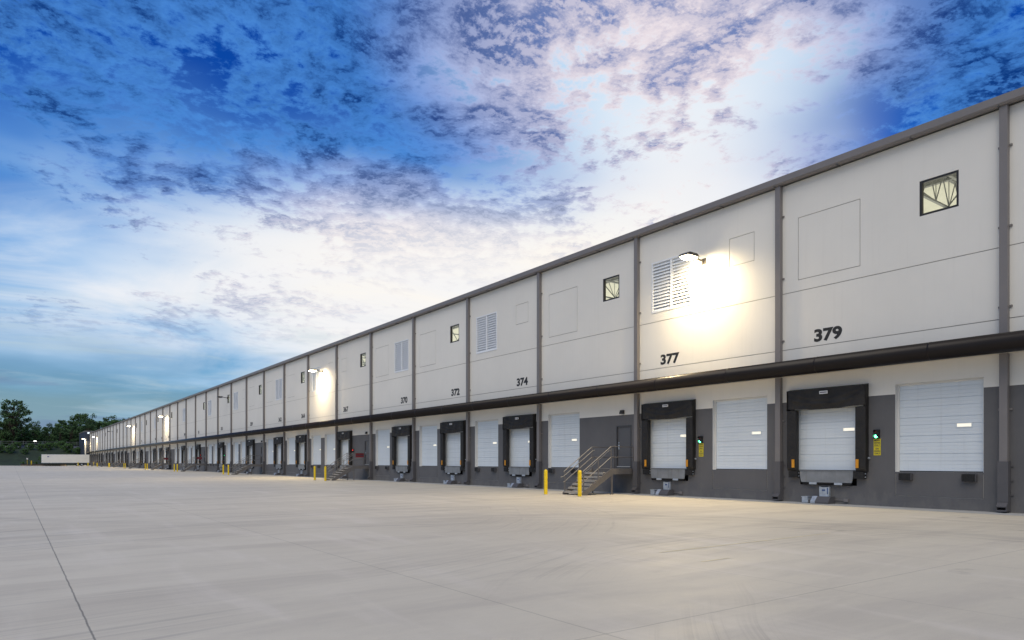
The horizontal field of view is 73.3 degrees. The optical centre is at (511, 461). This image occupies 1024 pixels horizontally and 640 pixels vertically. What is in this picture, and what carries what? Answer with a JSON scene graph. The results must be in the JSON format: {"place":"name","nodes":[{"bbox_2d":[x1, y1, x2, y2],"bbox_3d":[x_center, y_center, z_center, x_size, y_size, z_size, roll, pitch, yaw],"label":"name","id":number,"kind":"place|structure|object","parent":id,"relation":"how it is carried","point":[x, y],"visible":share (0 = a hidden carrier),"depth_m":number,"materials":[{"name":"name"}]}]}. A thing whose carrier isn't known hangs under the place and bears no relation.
{"place":"outdoors","nodes":[
{"label":"outdoors","id":0,"kind":"place"},
{"bbox_2d":[0,433,85,465],"bbox_3d":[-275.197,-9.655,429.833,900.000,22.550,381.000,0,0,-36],"label":"hill","id":1,"kind":"structure","parent":0,"point":[16,457],"depth_m":278.38,"materials":[{"name":"green plant"}]},
{"bbox_2d":[0,422,10,447],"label":"tree","id":2,"kind":"object","parent":1,"relation":"on","point":[3,439],"visible":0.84,"depth_m":304.16,"materials":[{"name":"green plant"}]},
{"bbox_2d":[3,445,15,453],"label":"bush","id":3,"kind":"object","parent":1,"relation":"on","point":[12,448],"visible":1,"depth_m":278.43,"materials":[{"name":"green plant"}]},
{"bbox_2d":[10,442,21,448],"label":"bush","id":4,"kind":"object","parent":1,"relation":"on","point":[17,445],"visible":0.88,"depth_m":286.07,"materials":[{"name":"green plant"}]},
{"bbox_2d":[0,399,32,444],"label":"tree","id":5,"kind":"object","parent":1,"relation":"on","point":[12,418],"visible":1,"depth_m":303.64,"materials":[{"name":"green plant"}]},
{"bbox_2d":[17,419,31,447],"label":"tree","id":6,"kind":"object","parent":1,"relation":"on","point":[21,435],"visible":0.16,"depth_m":320.19,"materials":[{"name":"green plant"}]},
{"bbox_2d":[18,427,33,447],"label":"tree","id":7,"kind":"object","parent":1,"relation":"on","point":[28,434],"visible":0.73,"depth_m":309.64,"materials":[{"name":"green plant"}]},
{"bbox_2d":[25,443,34,449],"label":"bush","id":8,"kind":"object","parent":1,"relation":"on","point":[30,446],"visible":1,"depth_m":286.94,"materials":[{"name":"green plant"}]},
{"bbox_2d":[26,422,41,442],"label":"tree","id":9,"kind":"object","parent":1,"relation":"on","point":[34,428],"visible":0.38,"depth_m":323.47,"materials":[{"name":"green plant"}]},
{"bbox_2d":[29,421,41,435],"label":"tree","id":10,"kind":"object","parent":1,"relation":"on","point":[39,427],"visible":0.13,"depth_m":346.56,"materials":[{"name":"green plant"}]},
{"bbox_2d":[30,430,44,444],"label":"tree","id":11,"kind":"object","parent":1,"relation":"on","point":[38,435],"visible":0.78,"depth_m":311.89,"materials":[{"name":"green plant"}]},
{"bbox_2d":[8,441,66,447],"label":"rail fence","id":12,"kind":"object","parent":1,"relation":"on","point":[28,443],"visible":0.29,"depth_m":303.93,"materials":[{"name":"grey metal"}]},
{"bbox_2d":[35,443,45,450],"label":"bush","id":13,"kind":"object","parent":1,"relation":"on","point":[39,448],"visible":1,"depth_m":287.52,"materials":[{"name":"green plant"}]},
{"bbox_2d":[39,427,52,442],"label":"tree","id":14,"kind":"object","parent":1,"relation":"on","point":[43,429],"visible":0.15,"depth_m":328.45,"materials":[{"name":"green plant"}]},
{"bbox_2d":[42,442,53,449],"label":"bush","id":15,"kind":"object","parent":1,"relation":"on","point":[50,445],"visible":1,"depth_m":290.59,"materials":[{"name":"green plant"}]},
{"bbox_2d":[42,423,58,442],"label":"tree","id":16,"kind":"object","parent":1,"relation":"on","point":[47,431],"visible":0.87,"depth_m":315.30,"materials":[{"name":"green plant"}]},
{"bbox_2d":[50,427,67,447],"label":"tree","id":17,"kind":"object","parent":1,"relation":"on","point":[61,431],"visible":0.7,"depth_m":316.50,"materials":[{"name":"green plant"}]},
{"bbox_2d":[54,441,65,447],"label":"bush","id":18,"kind":"object","parent":1,"relation":"on","point":[59,443],"visible":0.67,"depth_m":294.21,"materials":[{"name":"green plant"}]},
{"bbox_2d":[52,420,68,440],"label":"tree","id":19,"kind":"object","parent":1,"relation":"on","point":[63,422],"visible":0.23,"depth_m":353.89,"materials":[{"name":"green plant"}]},
{"bbox_2d":[54,423,68,442],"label":"tree","id":20,"kind":"object","parent":1,"relation":"on","point":[61,425],"visible":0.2,"depth_m":330.70,"materials":[{"name":"green plant"}]},
{"bbox_2d":[59,443,72,452],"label":"bush","id":21,"kind":"object","parent":1,"relation":"on","point":[66,445],"visible":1,"depth_m":290.59,"materials":[{"name":"green plant"}]},
{"bbox_2d":[62,425,79,445],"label":"tree","id":22,"kind":"object","parent":1,"relation":"on","point":[73,440],"visible":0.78,"depth_m":321.28,"materials":[{"name":"green plant"}]},
{"bbox_2d":[63,420,81,445],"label":"tree","id":23,"kind":"object","parent":1,"relation":"on","point":[70,423],"visible":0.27,"depth_m":334.91,"materials":[{"name":"green plant"}]},
{"bbox_2d":[69,413,88,436],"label":"tree","id":24,"kind":"object","parent":1,"relation":"on","point":[77,416],"visible":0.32,"depth_m":360.35,"materials":[{"name":"green plant"}]},
{"bbox_2d":[76,417,97,433],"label":"tree","id":25,"kind":"object","parent":1,"relation":"on","point":[86,427],"visible":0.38,"depth_m":320.66,"materials":[{"name":"green plant"}]},
{"bbox_2d":[78,413,100,435],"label":"tree","id":26,"kind":"object","parent":1,"relation":"on","point":[90,421],"visible":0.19,"depth_m":334.56,"materials":[{"name":"green plant"}]},
{"bbox_2d":[91,421,109,429],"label":"tree","id":27,"kind":"object","parent":1,"relation":"on","point":[103,424],"visible":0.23,"depth_m":328.32,"materials":[{"name":"green plant"}]},
{"bbox_2d":[103,415,118,423],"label":"tree","id":28,"kind":"object","parent":1,"relation":"on","point":[105,419],"visible":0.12,"depth_m":366.03,"materials":[{"name":"green plant"}]},
{"bbox_2d":[109,419,122,424],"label":"tree","id":29,"kind":"object","parent":1,"relation":"on","point":[113,421],"visible":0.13,"depth_m":344.26,"materials":[{"name":"green plant"}]},
{"bbox_2d":[0,465,1023,639],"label":"yard","id":30,"kind":"structure","parent":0,"point":[101,553],"depth_m":10.68,"materials":[{"name":"concrete"}]},
{"bbox_2d":[41,454,88,465],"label":"semi trailer","id":31,"kind":"object","parent":30,"relation":"on","point":[81,459],"visible":0.89,"depth_m":240.24,"materials":[{"name":"metal"}]},
{"bbox_2d":[128,458,145,467],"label":"dock stair","id":32,"kind":"object","parent":30,"relation":"on","point":[134,465],"visible":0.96,"depth_m":158.05,"materials":[{"name":"metal"}]},
{"bbox_2d":[151,458,171,469],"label":"dock stair","id":33,"kind":"object","parent":30,"relation":"on","point":[157,466],"visible":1,"depth_m":132.94,"materials":[{"name":"metal"}]},
{"bbox_2d":[181,457,204,471],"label":"dock stair","id":34,"kind":"object","parent":30,"relation":"on","point":[189,467],"visible":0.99,"depth_m":108.89,"materials":[{"name":"metal"}]},
{"bbox_2d":[230,455,262,474],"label":"dock stair","id":35,"kind":"object","parent":30,"relation":"on","point":[242,469],"visible":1,"depth_m":83.83,"materials":[{"name":"metal"}]},
{"bbox_2d":[326,453,368,480],"bbox_3d":[-14.125,0.429,58.976,3.718,2.341,1.520,0,0,-36],"label":"dock stair","id":36,"kind":"object","parent":30,"relation":"on","point":[347,469],"visible":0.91,"depth_m":58.60,"materials":[{"name":"metal"}]},
{"bbox_2d":[543,470,547,494],"bbox_3d":[1.619,0.995,33.024,0.220,1.210,0.217,0,0,-36],"label":"bollard","id":37,"kind":"object","parent":30,"relation":"on","point":[545,482],"visible":1,"depth_m":32.95,"materials":[{"name":"metal"}]},
{"bbox_2d":[87,86,1023,512],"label":"warehouse","id":38,"kind":"structure","parent":30,"relation":"on","point":[889,270],"depth_m":29.43,"materials":[{"name":"white paint"}]},
{"bbox_2d":[139,450,142,462],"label":"dock shelter","id":39,"kind":"object","parent":38,"relation":"attached to","point":[141,454],"visible":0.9,"depth_m":163.55,"materials":[{"name":"fabric"}]},
{"bbox_2d":[159,448,161,462],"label":"dock shelter","id":40,"kind":"object","parent":38,"relation":"attached to","point":[160,453],"visible":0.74,"depth_m":143.64,"materials":[{"name":"fabric"}]},
{"bbox_2d":[181,446,184,462],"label":"dock shelter","id":41,"kind":"object","parent":38,"relation":"attached to","point":[182,448],"visible":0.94,"depth_m":124.73,"materials":[{"name":"fabric"}]},
{"bbox_2d":[188,446,190,462],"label":"dock door","id":42,"kind":"structure","parent":38,"relation":"in","point":[189,447],"depth_m":121.24,"materials":[{"name":"white metal"}]},
{"bbox_2d":[195,444,200,463],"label":"dock shelter","id":43,"kind":"object","parent":38,"relation":"attached to","point":[198,446],"visible":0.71,"depth_m":113.48,"materials":[{"name":"fabric"}]},
{"bbox_2d":[209,444,211,463],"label":"dock door","id":44,"kind":"structure","parent":38,"relation":"in","point":[210,445],"depth_m":108.39,"materials":[{"name":"white metal"}]},
{"bbox_2d":[214,444,216,463],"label":"dock door","id":45,"kind":"structure","parent":38,"relation":"in","point":[215,445],"depth_m":105.73,"materials":[{"name":"white metal"}]},
{"bbox_2d":[217,442,223,463],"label":"dock shelter","id":46,"kind":"object","parent":38,"relation":"attached to","point":[220,445],"visible":1,"depth_m":101.37,"materials":[{"name":"fabric"}]},
{"bbox_2d":[227,443,229,463],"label":"dock door","id":47,"kind":"structure","parent":38,"relation":"in","point":[228,444],"depth_m":99.37,"materials":[{"name":"white metal"}]},
{"bbox_2d":[234,442,237,463],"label":"dock door","id":48,"kind":"structure","parent":38,"relation":"in","point":[235,443],"depth_m":96.21,"materials":[{"name":"white metal"}]},
{"bbox_2d":[242,441,244,463],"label":"dock door","id":49,"kind":"structure","parent":38,"relation":"in","point":[243,443],"depth_m":92.94,"materials":[{"name":"white metal"}]},
{"bbox_2d":[246,439,254,463],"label":"dock shelter","id":50,"kind":"object","parent":38,"relation":"attached to","point":[250,443],"visible":0.89,"depth_m":88.31,"materials":[{"name":"fabric"}]},
{"bbox_2d":[268,439,272,463],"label":"dock door","id":51,"kind":"structure","parent":38,"relation":"in","point":[270,441],"depth_m":83.23,"materials":[{"name":"white metal"}]},
{"bbox_2d":[273,437,282,464],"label":"dock shelter","id":52,"kind":"object","parent":38,"relation":"attached to","point":[277,440],"visible":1,"depth_m":79.83,"materials":[{"name":"fabric"}]},
{"bbox_2d":[274,464,282,468],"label":"dock leveler","id":53,"kind":"object","parent":38,"relation":"attached to","point":[278,466],"visible":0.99,"depth_m":79.69,"materials":[{"name":"metal"}]},
{"bbox_2d":[277,444,280,463],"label":"dock door","id":54,"kind":"structure","parent":38,"relation":"in","point":[278,445],"depth_m":80.61,"materials":[{"name":"white metal"}]},
{"bbox_2d":[288,437,294,464],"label":"dock door","id":55,"kind":"structure","parent":38,"relation":"in","point":[291,440],"depth_m":76.97,"materials":[{"name":"white metal"}]},
{"bbox_2d":[295,435,306,464],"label":"dock shelter","id":56,"kind":"object","parent":38,"relation":"attached to","point":[300,439],"visible":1,"depth_m":73.28,"materials":[{"name":"fabric"}]},
{"bbox_2d":[296,465,305,469],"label":"dock leveler","id":57,"kind":"object","parent":38,"relation":"attached to","point":[301,467],"visible":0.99,"depth_m":73.36,"materials":[{"name":"metal"}]},
{"bbox_2d":[300,442,304,464],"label":"dock door","id":58,"kind":"structure","parent":38,"relation":"in","point":[301,444],"depth_m":74.11,"materials":[{"name":"white metal"}]},
{"bbox_2d":[313,435,320,464],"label":"dock door","id":59,"kind":"structure","parent":38,"relation":"in","point":[316,438],"depth_m":70.49,"materials":[{"name":"white metal"}]},
{"bbox_2d":[326,434,334,464],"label":"dock door","id":60,"kind":"structure","parent":38,"relation":"in","point":[330,438],"depth_m":67.53,"materials":[{"name":"white metal"}]},
{"bbox_2d":[337,430,351,464],"bbox_3d":[-15.574,-1.230,63.869,0.319,3.200,3.180,0,0,-36],"label":"dock shelter","id":61,"kind":"object","parent":38,"relation":"attached to","point":[343,435],"visible":0.89,"depth_m":63.54,"materials":[{"name":"fabric"}]},
{"bbox_2d":[342,439,348,464],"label":"dock door","id":62,"kind":"structure","parent":38,"relation":"in","point":[344,442],"depth_m":64.50,"materials":[{"name":"white metal"}]},
{"bbox_2d":[365,440,368,464],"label":"personnel door","id":63,"kind":"structure","parent":38,"relation":"in","point":[366,442],"depth_m":60.18,"materials":[{"name":"paint"}]},
{"bbox_2d":[377,429,389,465],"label":"dock door","id":64,"kind":"structure","parent":38,"relation":"in","point":[383,435],"depth_m":57.90,"materials":[{"name":"white metal"}]},
{"bbox_2d":[394,473,407,481],"bbox_3d":[-8.840,1.275,54.429,0.520,0.630,1.640,0,0,-36],"label":"vehicle restraint","id":65,"kind":"object","parent":38,"relation":"attached to","point":[401,479],"visible":1,"depth_m":54.32,"materials":[{"name":"metal"}]},
{"bbox_2d":[392,466,410,472],"bbox_3d":[-8.615,0.614,54.577,0.482,0.532,3.005,0,0,-36],"label":"dock leveler","id":66,"kind":"object","parent":38,"relation":"attached to","point":[404,469],"visible":0.99,"depth_m":54.38,"materials":[{"name":"metal"}]},
{"bbox_2d":[392,425,411,465],"bbox_3d":[-8.738,-1.230,54.460,0.319,3.200,3.180,0,0,-36],"label":"dock shelter","id":67,"kind":"object","parent":38,"relation":"attached to","point":[397,431],"visible":1,"depth_m":54.40,"materials":[{"name":"fabric"}]},
{"bbox_2d":[397,435,409,465],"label":"dock door","id":68,"kind":"structure","parent":38,"relation":"in","point":[402,441],"depth_m":55.08,"materials":[{"name":"white metal"}]},
{"bbox_2d":[421,425,436,465],"bbox_3d":[-6.102,-1.191,51.435,0.090,3.103,2.720,0,0,-36],"label":"dock door","id":69,"kind":"structure","parent":38,"relation":"in","point":[428,433],"depth_m":51.53,"materials":[{"name":"white metal"}]},
{"bbox_2d":[443,475,459,483],"bbox_3d":[-4.261,1.275,48.126,0.520,0.630,1.640,0,0,-36],"label":"vehicle restraint","id":70,"kind":"object","parent":38,"relation":"attached to","point":[452,481],"visible":0.98,"depth_m":48.11,"materials":[{"name":"metal"}]},
{"bbox_2d":[440,420,465,466],"bbox_3d":[-4.159,-1.230,48.157,0.319,3.200,3.180,0,0,-36],"label":"dock shelter","id":71,"kind":"object","parent":38,"relation":"attached to","point":[453,427],"visible":1,"depth_m":47.89,"materials":[{"name":"fabric"}]},
{"bbox_2d":[441,466,464,473],"bbox_3d":[-4.036,0.614,48.274,0.482,0.532,3.005,0,0,-36],"label":"dock leveler","id":72,"kind":"object","parent":38,"relation":"attached to","point":[453,469],"visible":1,"depth_m":48.09,"materials":[{"name":"metal"}]},
{"bbox_2d":[446,432,460,465],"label":"dock door","id":73,"kind":"structure","parent":38,"relation":"in","point":[452,439],"depth_m":48.74,"materials":[{"name":"white metal"}]},
{"bbox_2d":[450,324,458,342],"bbox_3d":[-3.965,-8.970,48.293,0.125,1.194,1.201,0,0,-36],"label":"window","id":74,"kind":"structure","parent":38,"relation":"in","point":[457,324],"depth_m":48.71,"materials":[{"name":"glass"}]},
{"bbox_2d":[477,419,497,466],"bbox_3d":[-1.523,-1.191,45.132,0.090,3.103,2.720,0,0,-36],"label":"dock door","id":75,"kind":"structure","parent":38,"relation":"in","point":[487,430],"depth_m":45.23,"materials":[{"name":"white metal"}]},
{"bbox_2d":[507,477,528,487],"bbox_3d":[0.318,1.275,41.824,0.520,0.630,1.640,0,0,-36],"label":"vehicle restraint","id":76,"kind":"object","parent":38,"relation":"attached to","point":[518,484],"visible":1,"depth_m":41.81,"materials":[{"name":"metal"}]},
{"bbox_2d":[504,467,534,475],"bbox_3d":[0.543,0.614,41.972,0.482,0.532,3.005,0,0,-36],"label":"dock leveler","id":77,"kind":"object","parent":38,"relation":"attached to","point":[519,471],"visible":1,"depth_m":41.84,"materials":[{"name":"metal"}]},
{"bbox_2d":[503,414,536,467],"bbox_3d":[0.420,-1.230,41.855,0.319,3.200,3.180,0,0,-36],"label":"dock shelter","id":78,"kind":"object","parent":38,"relation":"attached to","point":[519,421],"visible":1,"depth_m":41.49,"materials":[{"name":"fabric"}]},
{"bbox_2d":[510,427,532,466],"bbox_3d":[0.686,-1.191,42.092,0.090,3.103,2.720,0,0,-36],"label":"dock door","id":79,"kind":"structure","parent":38,"relation":"in","point":[519,438],"depth_m":42.37,"materials":[{"name":"white metal"}]},
{"bbox_2d":[550,412,579,467],"bbox_3d":[3.055,-1.191,38.830,0.090,3.103,2.720,0,0,-36],"label":"dock door","id":80,"kind":"structure","parent":38,"relation":"in","point":[564,428],"depth_m":38.92,"materials":[{"name":"white metal"}]},
{"bbox_2d":[603,275,618,301],"bbox_3d":[5.192,-8.970,35.689,0.125,1.194,1.201,0,0,-36],"label":"window","id":81,"kind":"structure","parent":38,"relation":"in","point":[604,280],"depth_m":36.09,"materials":[{"name":"clear glass"}]},
{"bbox_2d":[616,425,630,467],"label":"personnel door","id":82,"kind":"structure","parent":38,"relation":"in","point":[623,433],"depth_m":34.98,"materials":[{"name":"paint"}]},
{"bbox_2d":[650,482,682,495],"bbox_3d":[7.218,1.275,32.327,0.520,0.630,1.640,0,0,-36],"label":"vehicle restraint","id":83,"kind":"object","parent":38,"relation":"attached to","point":[666,491],"visible":1,"depth_m":32.35,"materials":[{"name":"metal"}]},
{"bbox_2d":[643,469,693,479],"bbox_3d":[7.443,0.614,32.474,0.482,0.532,3.005,0,0,-36],"label":"dock leveler","id":84,"kind":"object","parent":38,"relation":"attached to","point":[662,474],"visible":0.99,"depth_m":32.34,"materials":[{"name":"metal"}]},
{"bbox_2d":[641,399,696,469],"bbox_3d":[7.320,-1.230,32.357,0.319,3.200,3.180,0,0,-36],"label":"dock shelter","id":85,"kind":"object","parent":38,"relation":"attached to","point":[671,410],"visible":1,"depth_m":32.04,"materials":[{"name":"fabric"}]},
{"bbox_2d":[650,416,691,468],"bbox_3d":[7.586,-1.191,32.594,0.090,3.103,2.720,0,0,-36],"label":"dock door","id":86,"kind":"structure","parent":38,"relation":"in","point":[668,436],"depth_m":32.76,"materials":[{"name":"white metal"}]},
{"bbox_2d":[679,251,706,264],"bbox_3d":[8.047,-8.965,30.420,1.420,0.310,0.520,0,0,-36],"label":"floodlight","id":87,"kind":"object","parent":38,"relation":"attached to","point":[689,255],"visible":1,"depth_m":30.15,"materials":[{"name":"white metal"}]},
{"bbox_2d":[697,436,702,442],"bbox_3d":[8.444,-0.980,30.918,0.188,0.320,0.190,0,0,-36],"label":"signal light","id":88,"kind":"object","parent":38,"relation":"attached to","point":[700,439],"visible":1,"depth_m":30.88,"materials":[{"name":"black plastic"}]},
{"bbox_2d":[699,443,703,456],"bbox_3d":[8.515,-0.515,30.970,0.012,0.590,0.250,0,0,-36],"label":"warning sign","id":89,"kind":"object","parent":38,"relation":"attached to","point":[701,449],"visible":1,"depth_m":30.95,"materials":[{"name":"yellow metal"}]},
{"bbox_2d":[715,396,766,469],"bbox_3d":[9.843,-1.191,29.487,0.090,3.103,2.720,0,0,-36],"label":"dock door","id":90,"kind":"structure","parent":38,"relation":"in","point":[740,424],"depth_m":29.48,"materials":[{"name":"white metal"}]},
{"bbox_2d":[801,486,848,503],"bbox_3d":[11.797,1.275,26.024,0.520,0.630,1.640,0,0,-36],"label":"vehicle restraint","id":91,"kind":"object","parent":38,"relation":"attached to","point":[824,497],"visible":1,"depth_m":26.06,"materials":[{"name":"metal"}]},
{"bbox_2d":[789,470,866,484],"bbox_3d":[12.022,0.614,26.172,0.482,0.532,3.005,0,0,-36],"label":"dock leveler","id":92,"kind":"object","parent":38,"relation":"attached to","point":[825,477],"visible":1,"depth_m":26.03,"materials":[{"name":"metal"}]},
{"bbox_2d":[787,383,869,471],"bbox_3d":[11.899,-1.230,26.055,0.319,3.200,3.180,0,0,-36],"label":"dock shelter","id":93,"kind":"object","parent":38,"relation":"attached to","point":[845,396],"visible":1,"depth_m":25.74,"materials":[{"name":"fabric"}]},
{"bbox_2d":[799,405,862,470],"bbox_3d":[12.165,-1.191,26.292,0.090,3.103,2.720,0,0,-36],"label":"dock door","id":94,"kind":"structure","parent":38,"relation":"in","point":[826,436],"depth_m":26.37,"materials":[{"name":"white metal"}]},
{"bbox_2d":[873,429,879,438],"bbox_3d":[13.023,-0.980,24.616,0.188,0.320,0.190,0,0,-36],"label":"signal light","id":95,"kind":"object","parent":38,"relation":"attached to","point":[876,434],"visible":1,"depth_m":24.59,"materials":[{"name":"black plastic"}]},
{"bbox_2d":[874,439,880,454],"bbox_3d":[13.094,-0.515,24.667,0.012,0.590,0.250,0,0,-36],"label":"warning sign","id":96,"kind":"object","parent":38,"relation":"attached to","point":[877,446],"visible":1,"depth_m":24.66,"materials":[{"name":"yellow metal"}]},
{"bbox_2d":[898,473,912,479],"bbox_3d":[13.621,0.530,23.815,0.155,0.240,0.446,0,0,-36],"label":"dock bumper","id":97,"kind":"object","parent":38,"relation":"attached to","point":[905,476],"visible":1,"depth_m":23.75,"materials":[{"name":"rubber"}]},
{"bbox_2d":[920,170,958,215],"bbox_3d":[14.350,-8.970,23.084,0.125,1.194,1.201,0,0,-36],"label":"window","id":98,"kind":"structure","parent":38,"relation":"in","point":[956,172],"depth_m":23.09,"materials":[{"name":"clear glass"}]},
{"bbox_2d":[897,377,983,472],"bbox_3d":[14.422,-1.191,23.185,0.090,3.103,2.720,0,0,-36],"label":"dock door","id":99,"kind":"structure","parent":38,"relation":"in","point":[940,424],"depth_m":23.13,"materials":[{"name":"white metal"}]},
{"bbox_2d":[961,474,977,481],"bbox_3d":[14.773,0.530,22.229,0.155,0.240,0.446,0,0,-36],"label":"dock bumper","id":100,"kind":"object","parent":38,"relation":"attached to","point":[969,477],"visible":1,"depth_m":22.16,"materials":[{"name":"rubber"}]},
{"bbox_2d":[578,470,581,496],"bbox_3d":[3.053,0.995,31.050,0.220,1.210,0.217,0,0,-36],"label":"bollard","id":101,"kind":"object","parent":30,"relation":"on","point":[579,483],"visible":0.99,"depth_m":30.98,"materials":[{"name":"metal"}]},
{"bbox_2d":[562,446,633,495],"bbox_3d":[4.190,0.429,33.767,3.718,2.341,1.520,0,0,-36],"label":"dock stair","id":102,"kind":"object","parent":30,"relation":"on","point":[608,472],"visible":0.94,"depth_m":33.40,"materials":[{"name":"grey metal"}]},
{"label":"curb island","id":103,"kind":"structure","parent":30,"relation":"on","visible":0},
{"bbox_2d":[21,464,66,465],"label":"mulch bed","id":104,"kind":"object","parent":103,"relation":"on","point":[43,464],"visible":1,"depth_m":237.51,"materials":[{"name":"brown soil"}]},
{"bbox_2d":[0,0,1023,430],"label":"sky","id":105,"kind":"structure","parent":0,"point":[196,196],"materials":[{"name":"blue"}]},
{"label":"ground","id":106,"kind":"structure","parent":0,"visible":0},
{"bbox_2d":[79,431,92,464],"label":"annex building","id":107,"kind":"structure","parent":106,"relation":"on","point":[84,445],"depth_m":274.11,"materials":[{"name":"grey paint"}]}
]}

